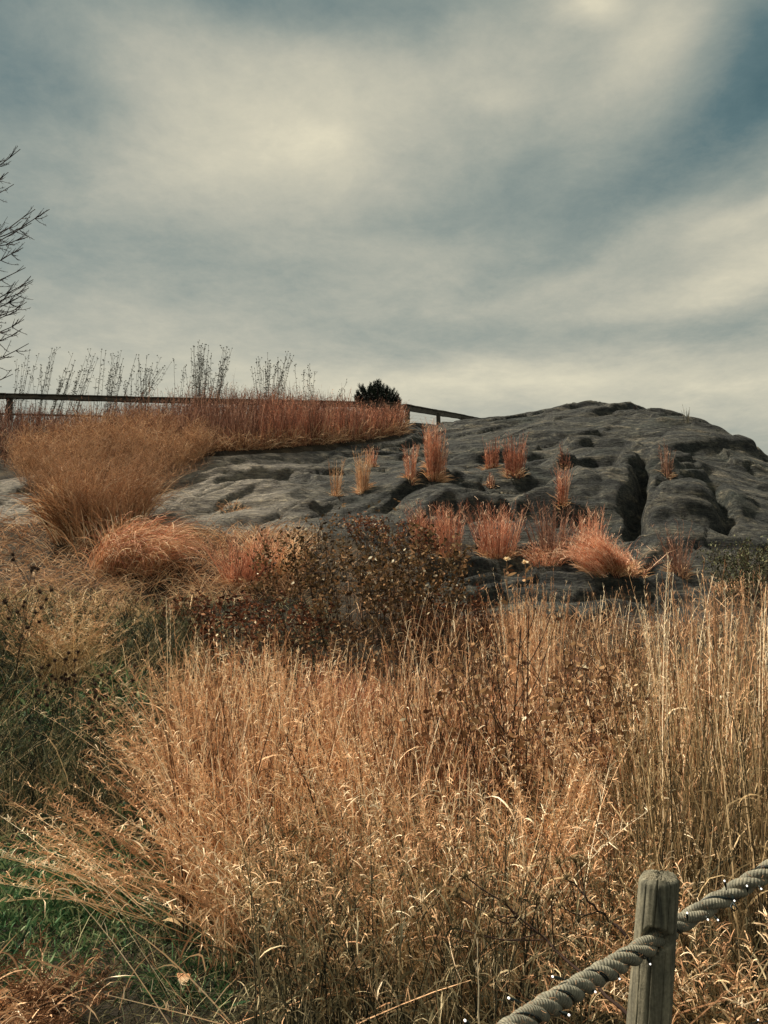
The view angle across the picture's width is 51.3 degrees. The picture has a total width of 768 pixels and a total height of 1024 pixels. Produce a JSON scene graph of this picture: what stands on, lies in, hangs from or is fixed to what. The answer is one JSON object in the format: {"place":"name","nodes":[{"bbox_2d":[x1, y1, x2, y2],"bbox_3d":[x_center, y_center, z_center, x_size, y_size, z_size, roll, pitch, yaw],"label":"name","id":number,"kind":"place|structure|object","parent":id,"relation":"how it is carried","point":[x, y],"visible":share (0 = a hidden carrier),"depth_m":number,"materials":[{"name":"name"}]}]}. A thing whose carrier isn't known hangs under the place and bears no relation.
{"place":"outdoors","nodes":[
{"label":"outdoors","id":0,"kind":"place"},
{"bbox_2d":[293,657,410,752],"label":"orange grass","id":1,"kind":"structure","parent":0,"point":[360,694],"depth_m":5.76,"materials":[{"name":"brown plant"}]},
{"bbox_2d":[0,415,767,1023],"bbox_3d":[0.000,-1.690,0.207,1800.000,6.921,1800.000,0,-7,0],"label":"ground","id":2,"kind":"structure","parent":0,"point":[310,447],"depth_m":8.71,"materials":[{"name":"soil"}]},
{"bbox_2d":[0,146,49,386],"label":"bare tree","id":3,"kind":"object","parent":2,"relation":"on","point":[12,253],"visible":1,"depth_m":24.88,"materials":[{"name":"brown plant"}]},
{"bbox_2d":[12,349,38,420],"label":"dried wildflower","id":4,"kind":"object","parent":2,"relation":"on","point":[22,379],"visible":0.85,"depth_m":22.31,"materials":[{"name":"plant"}]},
{"bbox_2d":[2,553,53,714],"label":"dried coneflower","id":5,"kind":"object","parent":2,"relation":"on","point":[39,591],"visible":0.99,"depth_m":6.57,"materials":[{"name":"brown plant"}]},
{"bbox_2d":[34,347,60,418],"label":"dried wildflower","id":6,"kind":"object","parent":2,"relation":"on","point":[49,379],"visible":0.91,"depth_m":22.49,"materials":[{"name":"brown plant"}]},
{"bbox_2d":[34,649,79,759],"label":"dead weed","id":7,"kind":"object","parent":2,"relation":"on","point":[65,679],"visible":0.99,"depth_m":5.87,"materials":[{"name":"brown plant"}]},
{"bbox_2d":[48,351,72,423],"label":"dried wildflower","id":8,"kind":"object","parent":2,"relation":"on","point":[58,392],"visible":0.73,"depth_m":21.84,"materials":[{"name":"brown plant"}]},
{"bbox_2d":[0,920,132,1023],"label":"arching grass clump","id":9,"kind":"object","parent":2,"relation":"on","point":[29,1011],"visible":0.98,"depth_m":2.94,"materials":[{"name":"plant"}]},
{"bbox_2d":[0,583,141,690],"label":"arching grass clump","id":10,"kind":"object","parent":2,"relation":"on","point":[58,641],"visible":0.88,"depth_m":7.19,"materials":[{"name":"brown plant"}]},
{"bbox_2d":[0,616,157,851],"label":"green weeds","id":11,"kind":"object","parent":2,"relation":"on","point":[104,690],"visible":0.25,"depth_m":6.51,"materials":[{"name":"green plant"}]},
{"bbox_2d":[66,349,98,420],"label":"dried wildflower","id":12,"kind":"object","parent":2,"relation":"on","point":[76,381],"visible":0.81,"depth_m":21.95,"materials":[{"name":"plant"}]},
{"bbox_2d":[0,778,175,924],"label":"arching grass clump","id":13,"kind":"object","parent":2,"relation":"on","point":[115,896],"visible":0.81,"depth_m":4.00,"materials":[{"name":"plant"}]},
{"bbox_2d":[0,422,213,545],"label":"switchgrass clump","id":14,"kind":"object","parent":2,"relation":"on","point":[77,500],"visible":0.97,"depth_m":12.25,"materials":[{"name":"brown plant"}]},
{"bbox_2d":[0,590,216,853],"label":"dark weeds","id":15,"kind":"object","parent":2,"relation":"on","point":[7,758],"visible":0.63,"depth_m":5.65,"materials":[{"name":"brown plant"}]},
{"bbox_2d":[0,391,216,467],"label":"brown grass band","id":16,"kind":"object","parent":2,"relation":"on","point":[6,419],"depth_m":16.75,"materials":[{"name":"brown plant"}]},
{"bbox_2d":[101,350,121,420],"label":"dried wildflower","id":17,"kind":"object","parent":2,"relation":"on","point":[109,377],"visible":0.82,"depth_m":21.65,"materials":[{"name":"brown plant"}]},
{"bbox_2d":[85,649,148,789],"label":"dead weed","id":18,"kind":"object","parent":2,"relation":"on","point":[105,695],"visible":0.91,"depth_m":5.39,"materials":[{"name":"brown plant"}]},
{"bbox_2d":[56,402,185,467],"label":"switchgrass clump","id":19,"kind":"object","parent":2,"relation":"on","point":[107,419],"visible":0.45,"depth_m":15.50,"materials":[{"name":"brown plant"}]},
{"bbox_2d":[0,805,252,1019],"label":"green ground cover","id":20,"kind":"object","parent":2,"relation":"on","point":[15,915],"visible":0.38,"depth_m":3.82,"materials":[{"name":"green plant"}]},
{"bbox_2d":[0,564,253,862],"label":"pale dead stalks","id":21,"kind":"object","parent":2,"relation":"on","point":[93,670],"visible":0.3,"depth_m":6.65,"materials":[{"name":"beige plant"}]},
{"bbox_2d":[53,507,218,575],"bbox_3d":[-3.261,0.415,11.146,2.103,1.013,2.329,0,-7,0],"label":"weeping grass mound","id":22,"kind":"object","parent":2,"relation":"on","point":[145,544],"visible":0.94,"depth_m":10.88,"materials":[{"name":"plant"}]},
{"bbox_2d":[135,354,152,412],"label":"dried wildflower","id":23,"kind":"object","parent":2,"relation":"on","point":[145,377],"visible":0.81,"depth_m":22.08,"materials":[{"name":"plant"}]},
{"bbox_2d":[132,355,171,408],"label":"dried wildflower","id":24,"kind":"object","parent":2,"relation":"on","point":[150,379],"visible":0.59,"depth_m":22.42,"materials":[{"name":"plant"}]},
{"bbox_2d":[0,507,322,627],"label":"matted straw","id":25,"kind":"object","parent":2,"relation":"on","point":[190,587],"visible":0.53,"depth_m":10.79,"materials":[{"name":"brown plant"}]},
{"bbox_2d":[31,635,294,849],"bbox_3d":[-1.353,1.418,4.909,1.458,1.335,1.699,0,-7,0],"label":"arching grass clump","id":26,"kind":"object","parent":2,"relation":"on","point":[144,764],"visible":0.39,"depth_m":4.83,"materials":[{"name":"plant"}]},
{"bbox_2d":[0,673,326,948],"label":"arching grass clump","id":27,"kind":"object","parent":2,"relation":"on","point":[172,821],"visible":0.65,"depth_m":3.74,"materials":[{"name":"plant"}]},
{"bbox_2d":[4,374,329,426],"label":"russet grass behind fence","id":28,"kind":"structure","parent":2,"relation":"on","point":[175,396],"depth_m":21.51,"materials":[{"name":"brown plant"}]},
{"bbox_2d":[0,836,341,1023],"bbox_3d":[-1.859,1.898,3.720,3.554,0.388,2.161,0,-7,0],"label":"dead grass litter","id":29,"kind":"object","parent":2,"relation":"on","point":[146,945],"visible":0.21,"depth_m":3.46,"materials":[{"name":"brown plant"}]},
{"bbox_2d":[185,345,204,396],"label":"dried wildflower","id":30,"kind":"object","parent":2,"relation":"on","point":[193,375],"visible":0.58,"depth_m":22.92,"materials":[{"name":"grey plant"}]},
{"bbox_2d":[0,393,403,421],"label":"rail fence","id":31,"kind":"object","parent":2,"relation":"on","point":[9,397],"visible":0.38,"depth_m":20.72,"materials":[{"name":"grey wood"}]},
{"bbox_2d":[195,340,209,409],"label":"dried wildflower","id":32,"kind":"object","parent":2,"relation":"on","point":[198,382],"visible":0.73,"depth_m":22.36,"materials":[{"name":"plant"}]},
{"bbox_2d":[214,345,232,413],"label":"dried wildflower","id":33,"kind":"object","parent":2,"relation":"on","point":[222,372],"visible":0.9,"depth_m":21.60,"materials":[{"name":"brown plant"}]},
{"bbox_2d":[198,524,291,588],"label":"grass tuft","id":34,"kind":"object","parent":2,"relation":"on","point":[245,559],"visible":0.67,"depth_m":10.65,"materials":[{"name":"plant"}]},
{"bbox_2d":[155,587,336,667],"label":"leafy bush","id":35,"kind":"object","parent":2,"relation":"on","point":[233,617],"visible":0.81,"depth_m":8.55,"materials":[{"name":"brown plant"}]},
{"bbox_2d":[110,375,408,460],"bbox_3d":[-2.037,-1.995,20.858,6.184,3.465,12.464,-3,-8,26],"label":"russet grass band","id":36,"kind":"object","parent":2,"relation":"on","point":[231,417],"visible":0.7,"depth_m":17.59,"materials":[{"name":"brown plant"}]},
{"bbox_2d":[265,352,283,397],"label":"dried wildflower","id":37,"kind":"object","parent":2,"relation":"on","point":[278,387],"visible":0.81,"depth_m":21.77,"materials":[{"name":"plant"}]},
{"bbox_2d":[229,523,322,584],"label":"grass tuft","id":38,"kind":"object","parent":2,"relation":"on","point":[286,560],"visible":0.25,"depth_m":10.94,"materials":[{"name":"plant"}]},
{"bbox_2d":[173,629,384,763],"bbox_3d":[-0.756,1.474,5.674,1.449,1.286,1.215,1,-7,-7],"label":"arching grass clump","id":39,"kind":"object","parent":2,"relation":"on","point":[235,656],"visible":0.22,"depth_m":5.61,"materials":[{"name":"plant"}]},
{"bbox_2d":[273,351,293,399],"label":"dried wildflower","id":40,"kind":"object","parent":2,"relation":"on","point":[283,374],"visible":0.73,"depth_m":22.16,"materials":[{"name":"grey plant"}]},
{"bbox_2d":[158,412,417,459],"bbox_3d":[-1.884,-1.695,17.586,7.284,2.063,1.646,5,-9,-36],"label":"matted straw edge","id":41,"kind":"object","parent":2,"relation":"on","point":[256,444],"visible":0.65,"depth_m":17.18,"materials":[{"name":"brown plant"}]},
{"bbox_2d":[143,750,435,1023],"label":"arching grass clump","id":42,"kind":"object","parent":2,"relation":"on","point":[257,866],"visible":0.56,"depth_m":3.13,"materials":[{"name":"brown plant"}]},
{"bbox_2d":[163,680,432,854],"bbox_3d":[-0.549,1.506,4.371,1.320,1.138,1.431,2,-7,-18],"label":"arching grass clump","id":43,"kind":"object","parent":2,"relation":"on","point":[256,735],"visible":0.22,"depth_m":4.25,"materials":[{"name":"plant"}]},
{"bbox_2d":[125,596,492,945],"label":"meadow grass","id":44,"kind":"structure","parent":2,"relation":"on","point":[212,764],"depth_m":4.19,"materials":[{"name":"plant"}]},
{"bbox_2d":[233,618,405,692],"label":"clump","id":45,"kind":"object","parent":2,"relation":"on","point":[345,637],"visible":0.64,"depth_m":8.09,"materials":[{"name":"beige plant"}]},
{"bbox_2d":[217,668,432,797],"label":"arching grass clump","id":46,"kind":"object","parent":2,"relation":"on","point":[304,707],"visible":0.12,"depth_m":4.88,"materials":[{"name":"plant"}]},
{"bbox_2d":[254,387,407,449],"bbox_3d":[-1.080,-2.168,18.761,4.665,2.252,2.172,4,-8,-32],"label":"russet grass band","id":47,"kind":"object","parent":2,"relation":"on","point":[338,421],"visible":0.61,"depth_m":18.14,"materials":[{"name":"brown plant"}]},
{"bbox_2d":[239,687,445,950],"bbox_3d":[-0.230,1.458,3.877,1.136,1.139,1.314,4,-8,-29],"label":"arching grass clump","id":48,"kind":"object","parent":2,"relation":"on","point":[329,784],"visible":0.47,"depth_m":3.87,"materials":[{"name":"plant"}]},
{"bbox_2d":[229,495,486,660],"bbox_3d":[-0.222,0.729,9.217,2.476,1.950,2.224,-5,-9,36],"label":"leafy bush","id":49,"kind":"object","parent":2,"relation":"on","point":[421,577],"visible":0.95,"depth_m":9.05,"materials":[{"name":"brown plant"}]},
{"bbox_2d":[352,379,402,414],"bbox_3d":[-0.189,-3.060,22.568,1.441,1.356,1.663,-2,-7,13],"label":"mugo pine","id":50,"kind":"object","parent":2,"relation":"on","point":[375,391],"visible":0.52,"depth_m":22.28,"materials":[{"name":"green plant"}]},
{"bbox_2d":[0,400,767,629],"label":"rock outcrop","id":51,"kind":"object","parent":2,"relation":"on","point":[715,489],"visible":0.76,"depth_m":13.87,"materials":[{"name":"grey stone"}]},
{"bbox_2d":[0,414,119,492],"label":"switchgrass clump","id":52,"kind":"object","parent":51,"relation":"on","point":[24,443],"visible":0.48,"depth_m":14.42,"materials":[{"name":"brown plant"}]},
{"bbox_2d":[113,410,222,477],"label":"switchgrass clump","id":53,"kind":"object","parent":51,"relation":"on","point":[201,444],"visible":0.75,"depth_m":15.22,"materials":[{"name":"brown plant"}]},
{"bbox_2d":[328,458,347,495],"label":"grass tuft","id":54,"kind":"object","parent":51,"relation":"on","point":[337,489],"visible":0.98,"depth_m":14.23,"materials":[{"name":"plant"}]},
{"bbox_2d":[351,442,375,494],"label":"grass tuft","id":55,"kind":"object","parent":51,"relation":"on","point":[362,484],"visible":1,"depth_m":14.35,"materials":[{"name":"plant"}]},
{"bbox_2d":[364,445,379,466],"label":"grass tuft","id":56,"kind":"object","parent":51,"relation":"on","point":[374,459],"visible":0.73,"depth_m":15.92,"materials":[{"name":"plant"}]},
{"bbox_2d":[342,510,450,557],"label":"leafy bush","id":57,"kind":"object","parent":51,"relation":"on","point":[366,524],"visible":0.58,"depth_m":12.46,"materials":[{"name":"brown plant"}]},
{"bbox_2d":[399,441,421,484],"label":"grass tuft","id":58,"kind":"object","parent":51,"relation":"on","point":[412,476],"visible":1,"depth_m":14.33,"materials":[{"name":"plant"}]},
{"bbox_2d":[399,499,452,552],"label":"grass tuft","id":59,"kind":"object","parent":51,"relation":"on","point":[422,521],"visible":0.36,"depth_m":12.46,"materials":[{"name":"plant"}]},
{"bbox_2d":[417,418,454,482],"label":"grass tuft","id":60,"kind":"object","parent":51,"relation":"on","point":[434,464],"visible":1,"depth_m":14.62,"materials":[{"name":"plant"}]},
{"bbox_2d":[430,502,466,559],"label":"grass tuft","id":61,"kind":"object","parent":51,"relation":"on","point":[446,526],"visible":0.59,"depth_m":12.09,"materials":[{"name":"plant"}]},
{"bbox_2d":[476,436,503,469],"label":"grass tuft","id":62,"kind":"object","parent":51,"relation":"on","point":[493,461],"visible":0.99,"depth_m":15.82,"materials":[{"name":"plant"}]},
{"bbox_2d":[458,498,529,559],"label":"grass tuft","id":63,"kind":"object","parent":51,"relation":"on","point":[489,549],"visible":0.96,"depth_m":12.45,"materials":[{"name":"plant"}]},
{"bbox_2d":[497,432,529,478],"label":"grass tuft","id":64,"kind":"object","parent":51,"relation":"on","point":[513,469],"visible":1,"depth_m":14.91,"materials":[{"name":"plant"}]},
{"bbox_2d":[514,541,570,566],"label":"grass tuft","id":65,"kind":"object","parent":51,"relation":"on","point":[552,558],"visible":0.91,"depth_m":12.34,"materials":[{"name":"plant"}]},
{"bbox_2d":[518,491,587,560],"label":"grass tuft","id":66,"kind":"object","parent":51,"relation":"on","point":[546,533],"visible":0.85,"depth_m":12.50,"materials":[{"name":"plant"}]},
{"bbox_2d":[550,461,574,510],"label":"grass tuft","id":67,"kind":"object","parent":51,"relation":"on","point":[563,489],"visible":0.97,"depth_m":13.49,"materials":[{"name":"plant"}]},
{"bbox_2d":[555,441,570,469],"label":"grass tuft","id":68,"kind":"object","parent":51,"relation":"on","point":[567,464],"visible":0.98,"depth_m":15.49,"materials":[{"name":"plant"}]},
{"bbox_2d":[566,504,610,569],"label":"grass tuft","id":69,"kind":"object","parent":51,"relation":"on","point":[594,526],"visible":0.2,"depth_m":12.35,"materials":[{"name":"plant"}]},
{"bbox_2d":[544,522,676,577],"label":"grass tuft","id":70,"kind":"object","parent":51,"relation":"on","point":[602,556],"visible":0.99,"depth_m":11.65,"materials":[{"name":"plant"}]},
{"bbox_2d":[658,442,676,479],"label":"grass tuft","id":71,"kind":"object","parent":51,"relation":"on","point":[666,469],"visible":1,"depth_m":14.20,"materials":[{"name":"plant"}]},
{"bbox_2d":[652,518,700,579],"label":"grass tuft","id":72,"kind":"object","parent":51,"relation":"on","point":[679,561],"visible":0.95,"depth_m":11.80,"materials":[{"name":"plant"}]},
{"bbox_2d":[51,721,767,1023],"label":"crossing stalks","id":73,"kind":"object","parent":2,"relation":"on","point":[376,998],"visible":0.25,"depth_m":2.96,"materials":[{"name":"plant"}]},
{"bbox_2d":[89,660,760,1023],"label":"grass","id":74,"kind":"object","parent":2,"relation":"on","point":[202,1008],"depth_m":3.27,"materials":[{"name":"brown plant"}]},
{"bbox_2d":[266,760,585,1023],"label":"arching grass clump","id":75,"kind":"object","parent":2,"relation":"on","point":[391,927],"visible":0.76,"depth_m":2.96,"materials":[{"name":"brown plant"}]},
{"bbox_2d":[378,583,502,669],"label":"leafy bush","id":76,"kind":"object","parent":2,"relation":"on","point":[449,617],"visible":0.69,"depth_m":8.67,"materials":[{"name":"brown plant"}]},
{"bbox_2d":[404,404,477,424],"bbox_3d":[2.696,-2.231,27.351,0.288,4.674,13.307,-2,-7,18],"label":"rail fence","id":77,"kind":"object","parent":2,"relation":"on","point":[425,410],"visible":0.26,"depth_m":23.82,"materials":[{"name":"grey wood"}]},
{"bbox_2d":[148,668,767,983],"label":"bright stalks","id":78,"kind":"object","parent":2,"relation":"on","point":[249,822],"visible":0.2,"depth_m":3.66,"materials":[{"name":"plant"}]},
{"bbox_2d":[500,557,517,743],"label":"dead flower","id":79,"kind":"object","parent":2,"relation":"on","point":[504,601],"visible":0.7,"depth_m":4.96,"materials":[{"name":"beige plant"}]},
{"bbox_2d":[374,615,656,914],"bbox_3d":[0.719,1.323,4.283,1.446,1.537,1.149,-2,-7,12],"label":"leafy bush","id":80,"kind":"object","parent":2,"relation":"on","point":[554,708],"visible":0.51,"depth_m":4.17,"materials":[{"name":"beige plant"}]},
{"bbox_2d":[269,527,767,648],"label":"matted straw","id":81,"kind":"object","parent":2,"relation":"on","point":[581,624],"visible":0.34,"depth_m":9.32,"materials":[{"name":"brown plant"}]},
{"bbox_2d":[491,608,550,886],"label":"dead weed","id":82,"kind":"object","parent":2,"relation":"on","point":[515,703],"visible":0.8,"depth_m":4.02,"materials":[{"name":"brown plant"}]},
{"bbox_2d":[473,566,579,754],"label":"tall seed stalks","id":83,"kind":"object","parent":2,"relation":"on","point":[534,646],"visible":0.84,"depth_m":6.03,"materials":[{"name":"plant"}]},
{"bbox_2d":[522,559,537,753],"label":"dead flower","id":84,"kind":"object","parent":2,"relation":"on","point":[526,570],"visible":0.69,"depth_m":5.02,"materials":[{"name":"beige plant"}]},
{"bbox_2d":[452,870,626,1016],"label":"burr weed","id":85,"kind":"object","parent":2,"relation":"on","point":[491,914],"visible":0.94,"depth_m":2.50,"materials":[{"name":"brown plant"}]},
{"bbox_2d":[460,657,677,944],"bbox_3d":[0.960,1.388,4.075,1.196,1.266,1.234,0,-7,0],"label":"arching grass clump","id":86,"kind":"object","parent":2,"relation":"on","point":[559,730],"visible":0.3,"depth_m":4.03,"materials":[{"name":"plant"}]},
{"bbox_2d":[513,756,642,905],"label":"leafy bush","id":87,"kind":"object","parent":2,"relation":"on","point":[572,792],"visible":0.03,"depth_m":4.22,"materials":[{"name":"brown plant"}]},
{"bbox_2d":[448,731,754,994],"bbox_3d":[0.874,1.461,3.479,1.343,1.022,1.035,-6,-9,42],"label":"arching grass clump","id":88,"kind":"object","parent":2,"relation":"on","point":[562,818],"visible":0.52,"depth_m":3.44,"materials":[{"name":"plant"}]},
{"bbox_2d":[552,617,675,763],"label":"leaning stalks","id":89,"kind":"object","parent":2,"relation":"on","point":[610,651],"visible":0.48,"depth_m":6.28,"materials":[{"name":"plant"}]},
{"bbox_2d":[474,789,767,1023],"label":"arching grass clump","id":90,"kind":"object","parent":2,"relation":"on","point":[690,994],"visible":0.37,"depth_m":2.59,"materials":[{"name":"brown plant"}]},
{"bbox_2d":[626,869,679,1023],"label":"rope post","id":91,"kind":"object","parent":2,"relation":"on","point":[650,995],"visible":0.88,"depth_m":1.88,"materials":[{"name":"grey wood"}]},
{"bbox_2d":[496,859,767,1023],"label":"barrier rope","id":92,"kind":"object","parent":91,"relation":"attached to","point":[545,1006],"visible":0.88,"depth_m":1.77,"materials":[{"name":"fabric"}]},
{"bbox_2d":[464,865,767,1023],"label":"string lights","id":93,"kind":"object","parent":92,"relation":"attached to","point":[539,1019],"visible":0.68,"depth_m":1.79,"materials":[{"name":"black"}]},
{"bbox_2d":[569,552,767,1023],"bbox_3d":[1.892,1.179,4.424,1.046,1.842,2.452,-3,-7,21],"label":"tall seed stalks","id":94,"kind":"object","parent":2,"relation":"on","point":[761,667],"visible":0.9,"depth_m":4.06,"materials":[{"name":"plant"}]},
{"bbox_2d":[580,641,767,817],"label":"arching grass clump","id":95,"kind":"object","parent":2,"relation":"on","point":[662,702],"visible":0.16,"depth_m":4.49,"materials":[{"name":"plant"}]},
{"bbox_2d":[634,668,767,778],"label":"leafy bush","id":96,"kind":"object","parent":2,"relation":"on","point":[720,709],"visible":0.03,"depth_m":5.33,"materials":[{"name":"brown plant"}]},
{"bbox_2d":[710,574,751,591],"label":"grass tuft","id":97,"kind":"object","parent":2,"relation":"on","point":[725,587],"visible":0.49,"depth_m":11.25,"materials":[{"name":"plant"}]},
{"bbox_2d":[696,535,767,609],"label":"evergreen shrub","id":98,"kind":"object","parent":2,"relation":"on","point":[744,555],"visible":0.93,"depth_m":10.67,"materials":[{"name":"green plant"}]},
{"bbox_2d":[0,0,767,454],"label":"sky","id":99,"kind":"structure","parent":0,"point":[475,208],"materials":[{"name":"grey"}]},
{"bbox_2d":[140,630,761,917],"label":"fine golden grass","id":100,"kind":"structure","parent":0,"point":[498,772],"depth_m":5.15,"materials":[{"name":"beige plant"}]},
{"bbox_2d":[144,741,767,1023],"bbox_3d":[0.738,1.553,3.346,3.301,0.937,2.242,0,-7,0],"label":"grass","id":101,"kind":"structure","parent":0,"point":[259,996],"depth_m":2.77,"materials":[{"name":"plant"}]},
{"bbox_2d":[553,855,628,939],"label":"burr weed","id":102,"kind":"object","parent":101,"relation":"on","point":[580,864],"visible":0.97,"depth_m":2.67,"materials":[{"name":"brown plant"}]},
{"bbox_2d":[357,582,693,867],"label":"meadow grass","id":103,"kind":"structure","parent":0,"point":[484,662],"depth_m":7.03,"materials":[{"name":"plant"}]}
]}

